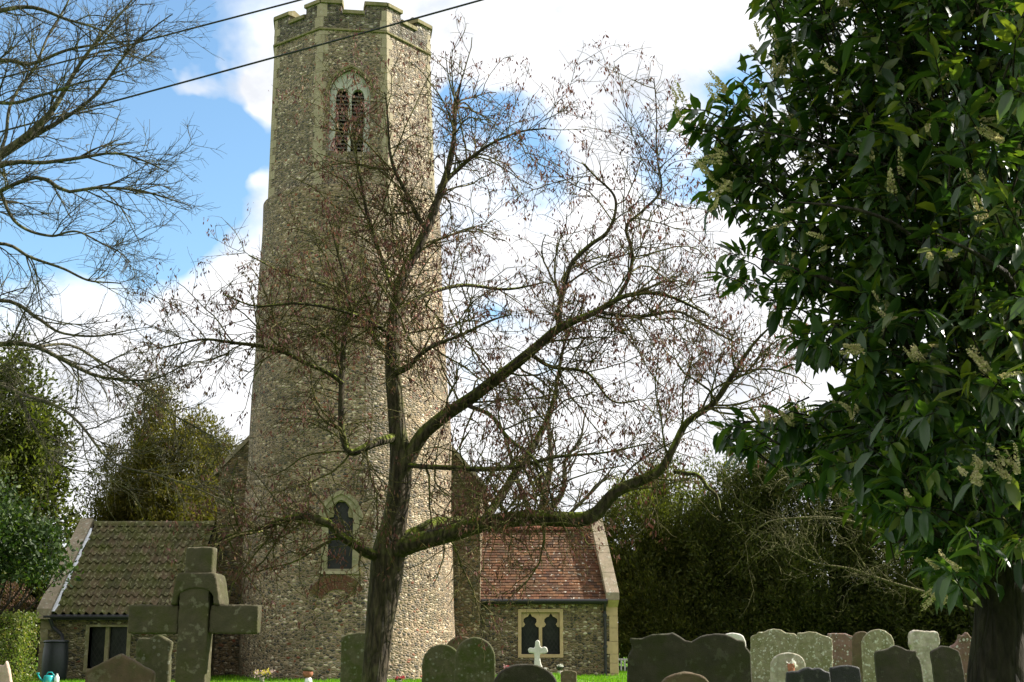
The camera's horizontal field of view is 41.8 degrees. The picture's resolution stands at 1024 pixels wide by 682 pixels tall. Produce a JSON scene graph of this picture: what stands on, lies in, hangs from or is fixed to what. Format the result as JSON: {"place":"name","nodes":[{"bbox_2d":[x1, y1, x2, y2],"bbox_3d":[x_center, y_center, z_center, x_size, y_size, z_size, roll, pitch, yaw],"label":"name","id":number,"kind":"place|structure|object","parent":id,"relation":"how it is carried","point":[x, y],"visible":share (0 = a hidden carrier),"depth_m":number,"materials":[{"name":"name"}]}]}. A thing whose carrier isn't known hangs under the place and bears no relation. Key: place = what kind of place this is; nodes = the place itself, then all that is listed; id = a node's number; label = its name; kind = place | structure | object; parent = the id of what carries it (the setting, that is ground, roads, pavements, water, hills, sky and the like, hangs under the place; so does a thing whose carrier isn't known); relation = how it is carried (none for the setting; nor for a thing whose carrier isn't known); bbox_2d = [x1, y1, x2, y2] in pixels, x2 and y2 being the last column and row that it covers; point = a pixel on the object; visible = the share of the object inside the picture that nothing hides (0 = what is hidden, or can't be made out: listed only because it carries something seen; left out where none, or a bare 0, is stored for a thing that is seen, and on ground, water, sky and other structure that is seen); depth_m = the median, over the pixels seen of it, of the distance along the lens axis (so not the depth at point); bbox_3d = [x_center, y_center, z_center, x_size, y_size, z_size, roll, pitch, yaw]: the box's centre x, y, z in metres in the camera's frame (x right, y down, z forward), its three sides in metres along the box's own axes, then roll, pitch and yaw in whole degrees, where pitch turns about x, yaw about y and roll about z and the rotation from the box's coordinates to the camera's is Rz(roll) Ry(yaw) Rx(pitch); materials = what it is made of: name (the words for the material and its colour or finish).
{"place":"outdoors","nodes":[
{"label":"outdoors","id":0,"kind":"place"},
{"bbox_2d":[0,0,301,78],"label":"overhead wire","id":1,"kind":"object","parent":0,"point":[182,30],"visible":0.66,"depth_m":19.35,"materials":[{"name":"black metal"}]},
{"bbox_2d":[0,0,482,132],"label":"overhead wire","id":2,"kind":"object","parent":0,"point":[364,32],"visible":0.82,"depth_m":18.26,"materials":[{"name":"black metal"}]},
{"bbox_2d":[11,637,627,681],"bbox_3d":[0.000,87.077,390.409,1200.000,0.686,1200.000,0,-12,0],"label":"ground","id":3,"kind":"structure","parent":0,"point":[387,681],"depth_m":35.81,"materials":[{"name":"green plant"}]},
{"bbox_2d":[0,661,12,681],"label":"gravestone","id":4,"kind":"object","parent":3,"relation":"on","point":[5,673],"visible":1,"depth_m":20.40,"materials":[{"name":"beige stone"}]},
{"bbox_2d":[0,582,40,674],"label":"shrub","id":5,"kind":"object","parent":3,"relation":"on","point":[14,584],"visible":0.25,"depth_m":40.78,"materials":[{"name":"green plant"}]},
{"bbox_2d":[0,608,41,681],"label":"hedge","id":6,"kind":"object","parent":3,"relation":"on","point":[6,653],"visible":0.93,"depth_m":32.48,"materials":[{"name":"green plant"}]},
{"bbox_2d":[16,628,38,673],"bbox_3d":[-13.340,8.562,36.996,0.762,1.327,0.958,11,-17,-42],"label":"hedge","id":7,"kind":"object","parent":3,"relation":"on","point":[37,648],"visible":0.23,"depth_m":36.87,"materials":[{"name":"green plant"}]},
{"bbox_2d":[0,469,83,627],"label":"holly bush","id":8,"kind":"object","parent":3,"relation":"on","point":[10,526],"visible":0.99,"depth_m":32.97,"materials":[{"name":"green plant"}]},
{"bbox_2d":[36,672,54,681],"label":"watering can","id":9,"kind":"object","parent":3,"relation":"on","point":[48,678],"visible":1,"depth_m":32.53,"materials":[{"name":"teal plastic"}]},
{"bbox_2d":[0,324,93,664],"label":"evergreen tree","id":10,"kind":"object","parent":3,"relation":"on","point":[20,456],"visible":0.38,"depth_m":46.55,"materials":[{"name":"green plant"}]},
{"bbox_2d":[41,640,69,681],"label":"water butt","id":11,"kind":"object","parent":3,"relation":"on","point":[55,656],"visible":0.83,"depth_m":34.70,"materials":[{"name":"plastic"}]},
{"bbox_2d":[54,674,58,681],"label":"bottle","id":12,"kind":"object","parent":3,"relation":"on","point":[56,678],"visible":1,"depth_m":32.55,"materials":[{"name":"white plastic"}]},
{"bbox_2d":[85,654,155,681],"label":"gravestone","id":13,"kind":"object","parent":3,"relation":"on","point":[121,668],"visible":1,"depth_m":11.67,"materials":[{"name":"grey stone"}]},
{"bbox_2d":[0,0,265,532],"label":"bare tree","id":14,"kind":"object","parent":3,"relation":"on","point":[38,128],"visible":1,"depth_m":11.39,"materials":[{"name":"grey plant"}]},
{"bbox_2d":[136,635,172,681],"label":"gravestone","id":15,"kind":"object","parent":3,"relation":"on","point":[154,653],"visible":0.82,"depth_m":12.63,"materials":[{"name":"stone"}]},
{"bbox_2d":[70,379,242,539],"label":"yew tree","id":16,"kind":"object","parent":3,"relation":"on","point":[124,510],"visible":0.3,"depth_m":49.94,"materials":[{"name":"green plant"}]},
{"bbox_2d":[128,547,261,681],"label":"stone cross","id":17,"kind":"object","parent":3,"relation":"on","point":[193,617],"visible":1,"depth_m":8.82,"materials":[{"name":"grey stone"}]},
{"bbox_2d":[249,668,275,681],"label":"flower bunch","id":18,"kind":"object","parent":3,"relation":"on","point":[264,673],"visible":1,"depth_m":34.52,"materials":[{"name":"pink plant"}]},
{"bbox_2d":[303,667,313,681],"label":"garden ornament","id":19,"kind":"object","parent":3,"relation":"on","point":[307,673],"visible":1,"depth_m":33.40,"materials":[{"name":"ceramic"}]},
{"bbox_2d":[36,0,618,680],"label":"church","id":20,"kind":"structure","parent":3,"relation":"on","point":[570,620],"depth_m":38.60,"materials":[{"name":"grey stone"}]},
{"bbox_2d":[83,625,130,672],"bbox_3d":[-10.775,8.217,35.811,1.213,1.245,0.320,0,-12,0],"label":"vestry window","id":21,"kind":"structure","parent":20,"relation":"in","point":[108,641],"depth_m":35.88,"materials":[{"name":"black glass"}]},
{"bbox_2d":[319,490,362,573],"bbox_3d":[-4.668,5.211,36.514,1.206,2.263,0.370,1,-12,-4],"label":"lancet window","id":22,"kind":"structure","parent":20,"relation":"in","point":[346,503],"depth_m":36.50,"materials":[{"name":"stone"}]},
{"bbox_2d":[325,65,374,151],"bbox_3d":[-4.825,-6.789,39.867,1.465,2.856,0.530,2,-12,-7],"label":"belfry window","id":23,"kind":"structure","parent":20,"relation":"in","point":[365,93],"depth_m":39.91,"materials":[{"name":"stone"}]},
{"bbox_2d":[518,609,562,657],"bbox_3d":[0.849,8.714,39.951,1.341,1.414,0.320,0,-12,0],"label":"aisle window","id":24,"kind":"structure","parent":20,"relation":"in","point":[546,627],"depth_m":39.99,"materials":[{"name":"stone"}]},
{"bbox_2d":[340,632,364,681],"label":"gravestone","id":25,"kind":"object","parent":3,"relation":"on","point":[352,650],"visible":0.49,"depth_m":19.50,"materials":[{"name":"stone"}]},
{"bbox_2d":[394,676,404,681],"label":"flower bunch","id":26,"kind":"object","parent":3,"relation":"on","point":[398,679],"visible":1,"depth_m":31.98,"materials":[{"name":"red plant"}]},
{"bbox_2d":[422,644,455,681],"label":"gravestone","id":27,"kind":"object","parent":3,"relation":"on","point":[438,663],"visible":0.8,"depth_m":20.93,"materials":[{"name":"stone"}]},
{"bbox_2d":[447,636,467,649],"bbox_3d":[-0.877,5.910,23.299,0.662,1.514,0.100,0,-10,-2],"label":"gravestone","id":28,"kind":"object","parent":3,"relation":"on","point":[455,645],"visible":0.12,"depth_m":23.37,"materials":[{"name":"brown stone"}]},
{"bbox_2d":[98,7,828,681],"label":"bare tree","id":29,"kind":"object","parent":3,"relation":"on","point":[396,541],"visible":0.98,"depth_m":12.72,"materials":[{"name":"brown plant"}]},
{"bbox_2d":[454,637,494,681],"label":"gravestone","id":30,"kind":"object","parent":3,"relation":"on","point":[472,664],"visible":0.97,"depth_m":19.41,"materials":[{"name":"stone"}]},
{"bbox_2d":[32,592,947,655],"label":"distant woodland","id":31,"kind":"object","parent":3,"relation":"on","point":[40,625],"depth_m":77.84,"materials":[{"name":"green plant"}]},
{"bbox_2d":[494,664,556,681],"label":"gravestone","id":32,"kind":"object","parent":3,"relation":"on","point":[524,673],"visible":1,"depth_m":13.61,"materials":[{"name":"grey stone"}]},
{"bbox_2d":[528,640,547,668],"bbox_3d":[0.581,7.116,29.224,0.466,1.164,0.380,0,-12,0],"label":"stone cross","id":33,"kind":"object","parent":3,"relation":"on","point":[537,650],"visible":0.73,"depth_m":29.23,"materials":[{"name":"white stone"}]},
{"bbox_2d":[455,391,641,511],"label":"bare tree","id":34,"kind":"object","parent":3,"relation":"on","point":[579,442],"visible":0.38,"depth_m":60.15,"materials":[{"name":"brown plant"}]},
{"bbox_2d":[556,664,563,674],"bbox_3d":[1.207,8.405,33.986,0.223,0.448,0.236,11,-16,-40],"label":"flower bunch","id":35,"kind":"object","parent":3,"relation":"on","point":[559,667],"visible":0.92,"depth_m":33.97,"materials":[{"name":"white plant"}]},
{"bbox_2d":[561,670,576,681],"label":"gravestone","id":36,"kind":"object","parent":3,"relation":"on","point":[568,675],"visible":1,"depth_m":29.13,"materials":[{"name":"grey stone"}]},
{"bbox_2d":[618,657,627,670],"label":"picket fence","id":37,"kind":"object","parent":3,"relation":"on","point":[624,659],"visible":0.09,"depth_m":44.73,"materials":[{"name":"white wood"}]},
{"bbox_2d":[577,446,747,667],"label":"yew tree","id":38,"kind":"object","parent":3,"relation":"on","point":[642,588],"visible":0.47,"depth_m":47.84,"materials":[{"name":"green plant"}]},
{"bbox_2d":[661,671,708,681],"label":"gravestone","id":39,"kind":"object","parent":3,"relation":"on","point":[683,676],"visible":1,"depth_m":11.64,"materials":[{"name":"grey stone"}]},
{"bbox_2d":[627,632,751,681],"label":"gravestone","id":40,"kind":"object","parent":3,"relation":"on","point":[716,657],"visible":0.98,"depth_m":14.57,"materials":[{"name":"grey stone"}]},
{"bbox_2d":[726,633,745,644],"bbox_3d":[4.202,6.267,25.279,0.482,1.488,0.098,0,-12,2],"label":"gravestone","id":41,"kind":"object","parent":3,"relation":"on","point":[737,636],"visible":0.16,"depth_m":25.37,"materials":[{"name":"white stone"}]},
{"bbox_2d":[660,449,836,650],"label":"yew tree","id":42,"kind":"object","parent":3,"relation":"on","point":[722,546],"visible":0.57,"depth_m":47.10,"materials":[{"name":"green plant"}]},
{"bbox_2d":[750,629,796,681],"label":"gravestone","id":43,"kind":"object","parent":3,"relation":"on","point":[767,646],"visible":0.65,"depth_m":30.22,"materials":[{"name":"grey stone"}]},
{"bbox_2d":[770,653,804,681],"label":"gravestone","id":44,"kind":"object","parent":3,"relation":"on","point":[778,667],"visible":0.77,"depth_m":24.28,"materials":[{"name":"beige stone"}]},
{"bbox_2d":[786,659,797,671],"bbox_3d":[5.037,6.175,24.079,0.212,0.932,0.200,-7,-14,29],"label":"grave ornament","id":45,"kind":"object","parent":3,"relation":"on","point":[791,665],"visible":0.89,"depth_m":24.11,"materials":[{"name":"ceramic"}]},
{"bbox_2d":[785,667,830,681],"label":"gravestone","id":46,"kind":"object","parent":3,"relation":"on","point":[807,674],"visible":1,"depth_m":15.02,"materials":[{"name":"stone"}]},
{"bbox_2d":[797,631,832,671],"bbox_3d":[6.497,6.958,28.747,0.794,1.424,0.136,0,-14,0],"label":"gravestone","id":47,"kind":"object","parent":3,"relation":"on","point":[814,649],"visible":0.76,"depth_m":28.77,"materials":[{"name":"stone"}]},
{"bbox_2d":[672,377,973,619],"bbox_3d":[4.672,3.079,20.193,4.264,5.191,3.298,6,-14,-27],"label":"bare tree","id":48,"kind":"object","parent":3,"relation":"on","point":[849,520],"visible":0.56,"depth_m":19.99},
{"bbox_2d":[827,633,851,666],"bbox_3d":[7.653,7.505,31.149,0.689,1.395,0.127,1,-10,-2],"label":"gravestone","id":49,"kind":"object","parent":3,"relation":"on","point":[842,649],"visible":0.48,"depth_m":31.16,"materials":[{"name":"stone"}]},
{"bbox_2d":[829,665,860,681],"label":"gravestone","id":50,"kind":"object","parent":3,"relation":"on","point":[844,673],"visible":0.94,"depth_m":16.02,"materials":[{"name":"stone"}]},
{"bbox_2d":[667,0,1023,681],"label":"laurel tree","id":51,"kind":"object","parent":3,"relation":"on","point":[931,165],"visible":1,"depth_m":6.93,"materials":[{"name":"green plant"}]},
{"bbox_2d":[725,395,965,649],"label":"yew tree","id":52,"kind":"object","parent":3,"relation":"on","point":[853,618],"visible":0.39,"depth_m":45.76,"materials":[{"name":"green plant"}]},
{"bbox_2d":[852,631,866,681],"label":"gravestone","id":53,"kind":"object","parent":3,"relation":"on","point":[857,637],"visible":0.41,"depth_m":27.29,"materials":[{"name":"stone"}]},
{"bbox_2d":[861,629,893,681],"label":"gravestone","id":54,"kind":"object","parent":3,"relation":"on","point":[873,641],"visible":0.61,"depth_m":25.38,"materials":[{"name":"stone"}]},
{"bbox_2d":[874,645,923,681],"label":"gravestone","id":55,"kind":"object","parent":3,"relation":"on","point":[895,663],"visible":1,"depth_m":16.54,"materials":[{"name":"grey stone"}]},
{"bbox_2d":[908,630,939,681],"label":"gravestone","id":56,"kind":"object","parent":3,"relation":"on","point":[923,644],"visible":0.73,"depth_m":28.24,"materials":[{"name":"grey stone"}]},
{"bbox_2d":[866,374,1023,649],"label":"yew tree","id":57,"kind":"object","parent":3,"relation":"on","point":[942,616],"visible":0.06,"depth_m":44.71,"materials":[{"name":"green plant"}]},
{"bbox_2d":[930,646,964,681],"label":"gravestone","id":58,"kind":"object","parent":3,"relation":"on","point":[946,663],"visible":1,"depth_m":17.49,"materials":[{"name":"grey stone"}]},
{"bbox_2d":[949,632,970,681],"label":"gravestone","id":59,"kind":"object","parent":3,"relation":"on","point":[961,644],"visible":0.34,"depth_m":20.46,"materials":[{"name":"stone"}]},
{"bbox_2d":[0,0,1011,586],"label":"sky","id":60,"kind":"structure","parent":0,"point":[232,109],"materials":[{"name":"white"}]}
]}

